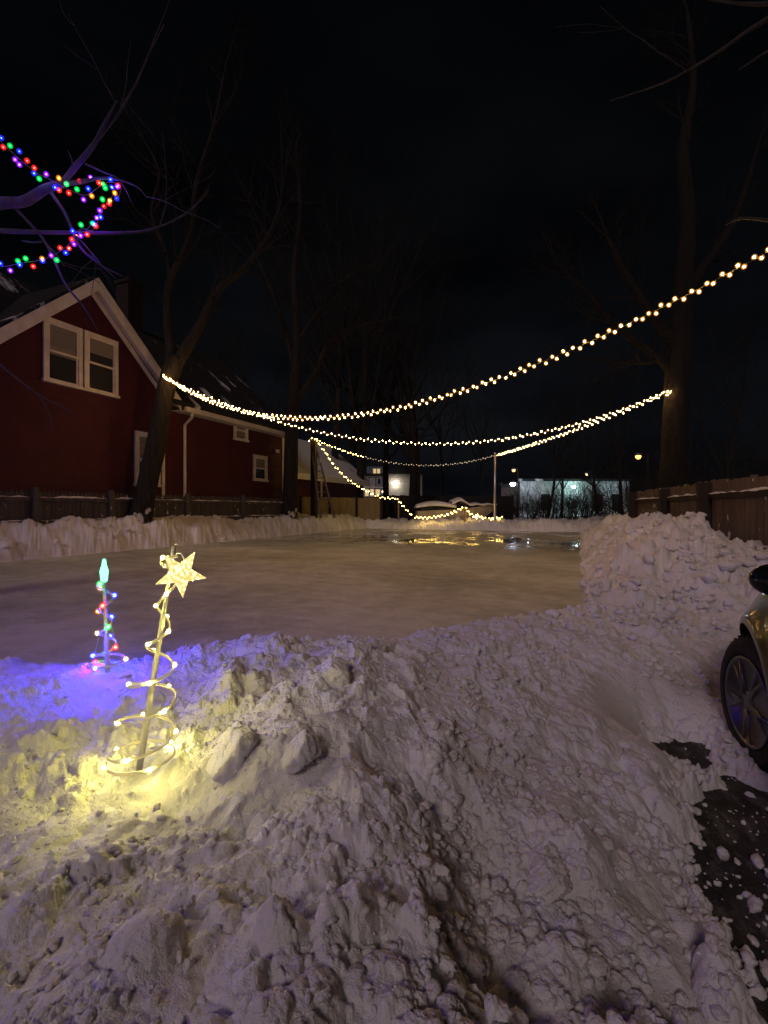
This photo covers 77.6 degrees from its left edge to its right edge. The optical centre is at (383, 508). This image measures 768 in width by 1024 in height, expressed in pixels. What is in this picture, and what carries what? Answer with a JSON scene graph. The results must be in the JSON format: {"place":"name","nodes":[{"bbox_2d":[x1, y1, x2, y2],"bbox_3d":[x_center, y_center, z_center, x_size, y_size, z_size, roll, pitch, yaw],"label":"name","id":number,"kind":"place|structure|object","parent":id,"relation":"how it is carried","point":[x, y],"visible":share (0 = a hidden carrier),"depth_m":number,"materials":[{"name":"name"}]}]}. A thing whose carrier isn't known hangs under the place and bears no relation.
{"place":"outdoors","nodes":[
{"label":"outdoors","id":0,"kind":"place"},
{"bbox_2d":[0,511,767,1023],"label":"snow ground","id":1,"kind":"structure","parent":0,"point":[580,706],"depth_m":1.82,"materials":[{"name":"white snow"}]},
{"bbox_2d":[86,559,126,672],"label":"spiral light tree","id":2,"kind":"object","parent":1,"relation":"on","point":[104,571],"visible":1,"depth_m":2.70,"materials":[{"name":"grey plastic"}]},
{"bbox_2d":[0,0,259,431],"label":"overhanging tree","id":3,"kind":"object","parent":1,"relation":"on","point":[33,196],"visible":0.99,"depth_m":4.49,"materials":[{"name":"brown plant"}]},
{"bbox_2d":[0,137,120,270],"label":"coloured light string","id":4,"kind":"object","parent":3,"relation":"hanging from","point":[42,259],"visible":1,"depth_m":4.40,"materials":[{"name":"multicoloured plastic"}]},
{"bbox_2d":[0,487,282,523],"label":"grey fence","id":5,"kind":"object","parent":1,"relation":"on","point":[35,504],"visible":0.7,"depth_m":12.65,"materials":[{"name":"grey wood"}]},
{"bbox_2d":[0,273,284,499],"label":"red house","id":6,"kind":"structure","parent":1,"relation":"on","point":[56,347],"depth_m":13.11,"materials":[{"name":"red wood"}]},
{"bbox_2d":[41,317,84,390],"bbox_3d":[-7.975,-3.850,11.901,0.090,1.580,1.030,0,0,22],"label":"window","id":7,"kind":"structure","parent":6,"relation":"in","point":[62,342],"depth_m":11.88,"materials":[{"name":"white glass"}]},
{"bbox_2d":[83,330,119,398],"bbox_3d":[-7.586,-3.850,12.850,0.090,1.580,1.040,0,0,22],"label":"window","id":8,"kind":"structure","parent":6,"relation":"in","point":[100,353],"depth_m":12.82,"materials":[{"name":"white glass"}]},
{"bbox_2d":[133,430,161,486],"bbox_3d":[-7.021,-1.460,14.228,0.090,1.600,0.960,0,0,22],"label":"window","id":9,"kind":"structure","parent":6,"relation":"in","point":[140,437],"depth_m":13.91,"materials":[{"name":"beige glass"}]},
{"bbox_2d":[233,426,248,441],"bbox_3d":[-5.445,-2.975,18.230,0.090,0.790,0.860,0,0,22],"label":"window","id":10,"kind":"structure","parent":6,"relation":"in","point":[240,434],"depth_m":18.20,"materials":[{"name":"beige glass"}]},
{"bbox_2d":[252,454,268,481],"bbox_3d":[-4.990,-1.625,19.340,0.090,1.050,0.960,0,0,22],"label":"window","id":11,"kind":"structure","parent":6,"relation":"in","point":[260,463],"depth_m":19.37,"materials":[{"name":"beige glass"}]},
{"bbox_2d":[103,907,187,971],"bbox_3d":[-0.514,0.951,1.033,0.161,0.125,0.165,0,0,22],"label":"snow chunk","id":12,"kind":"object","parent":1,"relation":"on","point":[150,938],"visible":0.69,"depth_m":1.01,"materials":[{"name":"white snow"}]},
{"bbox_2d":[102,544,205,775],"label":"spiral light tree","id":13,"kind":"object","parent":1,"relation":"on","point":[181,574],"visible":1,"depth_m":1.89,"materials":[{"name":"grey plastic"}]},
{"bbox_2d":[57,0,345,523],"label":"leaning tree","id":14,"kind":"object","parent":1,"relation":"on","point":[144,498],"visible":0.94,"depth_m":13.15,"materials":[{"name":"brown plant"}]},
{"bbox_2d":[164,249,767,419],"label":"light string","id":15,"kind":"object","parent":14,"relation":"hanging from","point":[520,368],"visible":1,"depth_m":6.51,"materials":[{"name":"white plastic"}]},
{"bbox_2d":[134,216,292,390],"bbox_3d":[-12.868,-9.736,36.883,11.471,21.924,15.308,0,0,-18],"label":"bare tree","id":16,"kind":"object","parent":1,"relation":"on","point":[219,336],"visible":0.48,"depth_m":37.75,"materials":[{"name":"brown plant"}]},
{"bbox_2d":[149,251,290,376],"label":"bare tree","id":17,"kind":"object","parent":1,"relation":"on","point":[215,325],"visible":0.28,"depth_m":34.22,"materials":[{"name":"brown plant"}]},
{"bbox_2d":[206,726,259,784],"bbox_3d":[-0.594,0.996,1.898,0.213,0.252,0.279,0,0,-20],"label":"snow chunk","id":18,"kind":"object","parent":1,"relation":"on","point":[232,749],"visible":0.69,"depth_m":1.83,"materials":[{"name":"white snow"}]},
{"bbox_2d":[181,283,315,410],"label":"bare tree","id":19,"kind":"object","parent":1,"relation":"on","point":[243,378],"visible":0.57,"depth_m":31.61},
{"bbox_2d":[0,528,585,664],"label":"ice rink","id":20,"kind":"structure","parent":1,"relation":"on","point":[387,583],"depth_m":6.20,"materials":[{"name":"white ice"}]},
{"bbox_2d":[280,729,321,774],"bbox_3d":[-0.304,0.901,1.757,0.154,0.156,0.141,0,0,-7],"label":"snow chunk","id":21,"kind":"object","parent":1,"relation":"on","point":[303,748],"visible":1,"depth_m":1.73,"materials":[{"name":"white snow"}]},
{"bbox_2d":[310,440,317,517],"bbox_3d":[-3.221,-0.873,22.000,0.280,4.545,0.280,0,0,22],"label":"wooden post","id":22,"kind":"object","parent":1,"relation":"on","point":[313,493],"visible":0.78,"depth_m":21.91,"materials":[{"name":"brown wood"}]},
{"bbox_2d":[314,438,411,514],"bbox_3d":[-0.900,-1.453,22.521,5.315,3.595,0.667,0,0,-24],"label":"light string","id":23,"kind":"object","parent":22,"relation":"hanging from","point":[352,483],"visible":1,"depth_m":21.91,"materials":[{"name":"white plastic"}]},
{"bbox_2d":[319,441,491,465],"bbox_3d":[1.185,-2.597,22.852,8.930,1.120,0.058,0,0,-14],"label":"light string","id":24,"kind":"object","parent":22,"relation":"hanging from","point":[406,464],"visible":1,"depth_m":22.92,"materials":[{"name":"white plastic"}]},
{"bbox_2d":[206,101,426,518],"bbox_3d":[-2.785,-8.019,20.213,9.270,17.819,4.554,0,0,5],"label":"bare tree","id":25,"kind":"object","parent":1,"relation":"on","point":[296,392],"visible":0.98,"depth_m":20.17,"materials":[{"name":"brown plant"}]},
{"bbox_2d":[311,452,334,517],"bbox_3d":[-2.780,-1.070,21.371,1.251,2.998,0.401,0,0,31],"label":"ladder","id":26,"kind":"object","parent":1,"relation":"on","point":[327,492],"visible":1,"depth_m":21.40,"materials":[{"name":"brown wood"}]},
{"bbox_2d":[313,656,350,687],"bbox_3d":[-0.270,0.843,2.419,0.258,0.174,0.183,0,0,22],"label":"snow chunk","id":27,"kind":"object","parent":1,"relation":"on","point":[334,671],"visible":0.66,"depth_m":2.34,"materials":[{"name":"white snow"}]},
{"bbox_2d":[297,439,369,511],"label":"red shed","id":28,"kind":"structure","parent":1,"relation":"on","point":[339,484],"depth_m":26.97,"materials":[{"name":"red wood"}]},
{"bbox_2d":[221,87,452,459],"bbox_3d":[-4.027,-13.248,28.787,13.752,28.967,16.040,0,0,22],"label":"bare tree","id":29,"kind":"object","parent":1,"relation":"on","point":[336,406],"visible":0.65,"depth_m":28.90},
{"bbox_2d":[300,496,381,519],"bbox_3d":[-2.121,0.330,24.961,5.039,1.940,0.127,0,0,-37],"label":"tan fence","id":30,"kind":"object","parent":1,"relation":"on","point":[364,508],"visible":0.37,"depth_m":25.32,"materials":[{"name":"brown wood"}]},
{"bbox_2d":[231,83,491,497],"bbox_3d":[0.070,-10.958,29.855,18.539,24.380,14.345,0,0,-16],"label":"bare tree","id":31,"kind":"object","parent":1,"relation":"on","point":[362,424],"visible":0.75,"depth_m":29.28,"materials":[{"name":"brown plant"}]},
{"bbox_2d":[279,204,467,464],"bbox_3d":[-0.797,-10.440,33.876,12.563,23.350,12.490,0,0,4],"label":"bare tree","id":32,"kind":"object","parent":1,"relation":"on","point":[352,442],"visible":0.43,"depth_m":33.89,"materials":[{"name":"brown plant"}]},
{"bbox_2d":[264,213,503,518],"bbox_3d":[-1.433,-10.454,33.964,14.457,23.353,15.329,0,0,-16],"label":"bare tree","id":33,"kind":"object","parent":1,"relation":"on","point":[386,510],"visible":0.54,"depth_m":33.05,"materials":[{"name":"brown plant"}]},
{"bbox_2d":[304,171,494,518],"bbox_3d":[0.014,-9.703,30.013,10.417,21.836,12.291,0,0,-36],"label":"bare tree","id":34,"kind":"object","parent":1,"relation":"on","point":[395,370],"visible":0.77,"depth_m":30.43,"materials":[{"name":"brown plant"}]},
{"bbox_2d":[389,462,424,495],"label":"white building","id":35,"kind":"structure","parent":1,"relation":"on","point":[399,479],"depth_m":46.00,"materials":[{"name":"white paint"}]},
{"bbox_2d":[288,144,546,520],"bbox_3d":[2.213,-11.466,32.403,17.199,25.356,12.936,0,0,-13],"label":"bare tree","id":36,"kind":"object","parent":1,"relation":"on","point":[412,459],"visible":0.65,"depth_m":31.25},
{"bbox_2d":[383,306,473,495],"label":"bare tree","id":37,"kind":"object","parent":1,"relation":"on","point":[439,436],"visible":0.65,"depth_m":43.94,"materials":[{"name":"brown plant"}]},
{"bbox_2d":[420,739,450,776],"bbox_3d":[0.210,1.006,1.910,0.134,0.163,0.171,0,0,-7],"label":"snow chunk","id":38,"kind":"object","parent":1,"relation":"on","point":[436,751],"visible":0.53,"depth_m":1.87,"materials":[{"name":"white snow"}]},
{"bbox_2d":[375,494,512,519],"bbox_3d":[4.529,0.150,34.943,10.563,2.300,0.147,0,0,-11],"label":"dark fence","id":39,"kind":"object","parent":1,"relation":"on","point":[403,503],"visible":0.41,"depth_m":34.86,"materials":[{"name":"brown wood"}]},
{"bbox_2d":[414,497,496,519],"bbox_3d":[4.036,0.269,27.000,4.608,1.813,1.892,0,0,0],"label":"parked boat","id":40,"kind":"object","parent":1,"relation":"on","point":[433,509],"visible":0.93,"depth_m":26.27,"materials":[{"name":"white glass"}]},
{"bbox_2d":[416,507,501,518],"bbox_3d":[3.802,0.245,24.201,4.548,0.696,0.323,0,0,0],"label":"light string","id":41,"kind":"object","parent":1,"relation":"on","point":[456,511],"visible":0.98,"depth_m":24.28,"materials":[{"name":"white plastic"}]},
{"bbox_2d":[464,506,465,522],"bbox_3d":[4.122,0.413,24.300,0.100,1.100,0.100,0,0,22],"label":"wooden stake","id":42,"kind":"object","parent":1,"relation":"on","point":[464,514],"visible":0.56,"depth_m":24.26,"materials":[{"name":"brown wood"}]},
{"bbox_2d":[424,335,537,495],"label":"bare tree","id":43,"kind":"object","parent":1,"relation":"on","point":[480,472],"visible":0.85,"depth_m":47.14,"materials":[{"name":"brown plant"}]},
{"bbox_2d":[494,453,499,519],"bbox_3d":[5.637,-0.850,23.915,0.117,3.900,0.334,0,0,-38],"label":"steel pole","id":44,"kind":"object","parent":1,"relation":"on","point":[495,455],"visible":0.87,"depth_m":23.95,"materials":[{"name":"grey metal"}]},
{"bbox_2d":[498,394,664,454],"bbox_3d":[6.767,-2.939,18.570,0.097,0.643,10.882,0,0,-12],"label":"light string","id":45,"kind":"object","parent":44,"relation":"hanging from","point":[592,423],"visible":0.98,"depth_m":16.38,"materials":[{"name":"white plastic"}]},
{"bbox_2d":[480,487,531,519],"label":"bare shrub","id":46,"kind":"object","parent":1,"relation":"on","point":[506,513],"visible":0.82,"depth_m":33.63,"materials":[{"name":"brown plant"}]},
{"bbox_2d":[478,485,548,518],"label":"bare shrub","id":47,"kind":"object","parent":1,"relation":"on","point":[522,511],"visible":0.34,"depth_m":38.04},
{"bbox_2d":[509,480,517,503],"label":"street lamp","id":48,"kind":"object","parent":1,"relation":"on","point":[512,483],"visible":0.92,"depth_m":49.85,"materials":[{"name":"silver metal"}]},
{"bbox_2d":[500,481,559,518],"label":"bare shrub","id":49,"kind":"object","parent":1,"relation":"on","point":[535,504],"visible":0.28,"depth_m":39.48,"materials":[{"name":"brown plant"}]},
{"bbox_2d":[508,465,573,518],"bbox_3d":[11.783,-1.237,35.729,5.479,4.712,6.860,0,0,22],"label":"bare shrub","id":50,"kind":"object","parent":1,"relation":"on","point":[535,508],"visible":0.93,"depth_m":35.72,"materials":[{"name":"brown plant"}]},
{"bbox_2d":[528,853,572,903],"bbox_3d":[0.529,1.173,1.520,0.136,0.087,0.191,0,0,22],"label":"snow chunk","id":51,"kind":"object","parent":1,"relation":"on","point":[547,884],"visible":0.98,"depth_m":1.48,"materials":[{"name":"white snow"}]},
{"bbox_2d":[512,351,606,512],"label":"bare tree","id":52,"kind":"object","parent":1,"relation":"on","point":[554,464],"visible":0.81,"depth_m":41.04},
{"bbox_2d":[526,472,592,518],"bbox_3d":[13.827,-1.043,38.321,6.236,4.326,5.933,0,0,22],"label":"bare shrub","id":53,"kind":"object","parent":1,"relation":"on","point":[555,516],"visible":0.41,"depth_m":38.68,"materials":[{"name":"brown plant"}]},
{"bbox_2d":[522,472,598,519],"bbox_3d":[13.655,-1.238,37.141,6.636,4.711,6.248,0,0,22],"label":"bare shrub","id":54,"kind":"object","parent":1,"relation":"on","point":[568,511],"visible":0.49,"depth_m":36.53,"materials":[{"name":"brown plant"}]},
{"bbox_2d":[504,358,620,517],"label":"bare tree","id":55,"kind":"object","parent":1,"relation":"on","point":[560,444],"visible":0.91,"depth_m":39.91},
{"bbox_2d":[544,476,600,518],"bbox_3d":[15.564,-0.877,39.453,5.208,3.988,5.832,0,0,-3],"label":"bare shrub","id":56,"kind":"object","parent":1,"relation":"on","point":[578,505],"visible":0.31,"depth_m":38.52,"materials":[{"name":"brown plant"}]},
{"bbox_2d":[520,355,648,512],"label":"bare tree","id":57,"kind":"object","parent":1,"relation":"on","point":[591,463],"visible":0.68,"depth_m":44.41,"materials":[{"name":"brown plant"}]},
{"bbox_2d":[545,454,629,518],"bbox_3d":[15.351,-1.591,36.469,6.319,5.420,8.168,0,0,22],"label":"bare shrub","id":58,"kind":"object","parent":1,"relation":"on","point":[584,505],"visible":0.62,"depth_m":35.20,"materials":[{"name":"brown plant"}]},
{"bbox_2d":[564,475,627,517],"bbox_3d":[17.920,-1.467,37.849,7.517,5.170,6.361,0,0,-13],"label":"bare shrub","id":59,"kind":"object","parent":1,"relation":"on","point":[600,500],"visible":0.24,"depth_m":37.95,"materials":[{"name":"brown plant"}]},
{"bbox_2d":[563,456,657,515],"bbox_3d":[16.387,-1.341,33.834,6.963,5.006,5.977,0,0,38],"label":"bare shrub","id":60,"kind":"object","parent":1,"relation":"on","point":[596,508],"visible":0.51,"depth_m":34.06,"materials":[{"name":"brown plant"}]},
{"bbox_2d":[558,320,666,513],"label":"bare tree","id":61,"kind":"object","parent":1,"relation":"on","point":[615,435],"visible":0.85,"depth_m":35.19,"materials":[{"name":"brown plant"}]},
{"bbox_2d":[549,411,702,519],"bbox_3d":[11.928,-1.782,23.787,6.840,5.800,7.095,0,0,-42],"label":"bare shrub","id":62,"kind":"object","parent":1,"relation":"on","point":[613,502],"visible":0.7,"depth_m":23.91,"materials":[{"name":"brown plant"}]},
{"bbox_2d":[497,0,767,488],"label":"bare tree","id":63,"kind":"object","parent":1,"relation":"on","point":[676,335],"visible":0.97,"depth_m":13.47,"materials":[{"name":"brown plant"}]},
{"bbox_2d":[167,379,664,444],"bbox_3d":[1.398,-2.662,13.121,14.569,1.876,0.458,0,0,-3],"label":"light string","id":64,"kind":"object","parent":63,"relation":"hanging from","point":[411,442],"visible":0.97,"depth_m":13.09,"materials":[{"name":"white plastic"}]},
{"bbox_2d":[634,452,648,487],"bbox_3d":[21.580,-1.674,39.962,1.167,6.147,0.574,0,0,7],"label":"street lamp","id":65,"kind":"object","parent":1,"relation":"on","point":[638,456],"visible":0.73,"depth_m":39.94,"materials":[{"name":"black metal"}]},
{"bbox_2d":[558,0,767,225],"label":"overhanging tree","id":66,"kind":"object","parent":1,"relation":"on","point":[755,25],"visible":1,"depth_m":4.79,"materials":[{"name":"brown plant"}]},
{"bbox_2d":[596,398,767,515],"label":"bare shrub","id":67,"kind":"object","parent":1,"relation":"on","point":[732,469],"visible":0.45,"depth_m":12.22,"materials":[{"name":"brown plant"}]},
{"bbox_2d":[628,475,767,548],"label":"brown fence","id":68,"kind":"object","parent":1,"relation":"on","point":[735,508],"visible":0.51,"depth_m":7.41,"materials":[{"name":"brown wood"}]},
{"bbox_2d":[633,281,767,478],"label":"bare tree","id":69,"kind":"object","parent":1,"relation":"on","point":[737,420],"visible":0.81,"depth_m":29.11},
{"bbox_2d":[652,739,767,1023],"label":"driveway","id":70,"kind":"structure","parent":1,"relation":"on","point":[747,844],"depth_m":1.97,"materials":[{"name":"black asphalt"}]},
{"bbox_2d":[720,564,767,772],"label":"parked car","id":71,"kind":"object","parent":70,"relation":"on","point":[744,682],"visible":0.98,"depth_m":2.56,"materials":[{"name":"brown metal"}]},
{"bbox_2d":[0,0,767,495],"label":"sky","id":72,"kind":"structure","parent":0,"point":[528,90],"materials":[{"name":"black"}]},
{"bbox_2d":[374,646,629,770],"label":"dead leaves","id":73,"kind":"object","parent":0,"point":[379,768],"visible":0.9,"depth_m":2.32,"materials":[{"name":"brown plant"}]},
{"label":"ground","id":74,"kind":"structure","parent":0,"visible":0},
{"bbox_2d":[363,460,382,497],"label":"house","id":75,"kind":"structure","parent":74,"relation":"on","point":[373,475],"depth_m":85.00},
{"bbox_2d":[364,489,368,495],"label":"window","id":76,"kind":"structure","parent":75,"relation":"in","point":[365,493],"depth_m":84.95,"materials":[{"name":"beige glass"}]},
{"bbox_2d":[370,478,374,485],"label":"window","id":77,"kind":"structure","parent":75,"relation":"in","point":[372,480],"depth_m":84.95,"materials":[{"name":"grey glass"}]},
{"bbox_2d":[499,479,630,514],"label":"floodlit building","id":78,"kind":"structure","parent":74,"relation":"on","point":[505,487],"depth_m":62.00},
{"bbox_2d":[540,493,550,511],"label":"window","id":79,"kind":"structure","parent":78,"relation":"in","point":[549,494],"depth_m":61.85,"materials":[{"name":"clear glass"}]}
]}

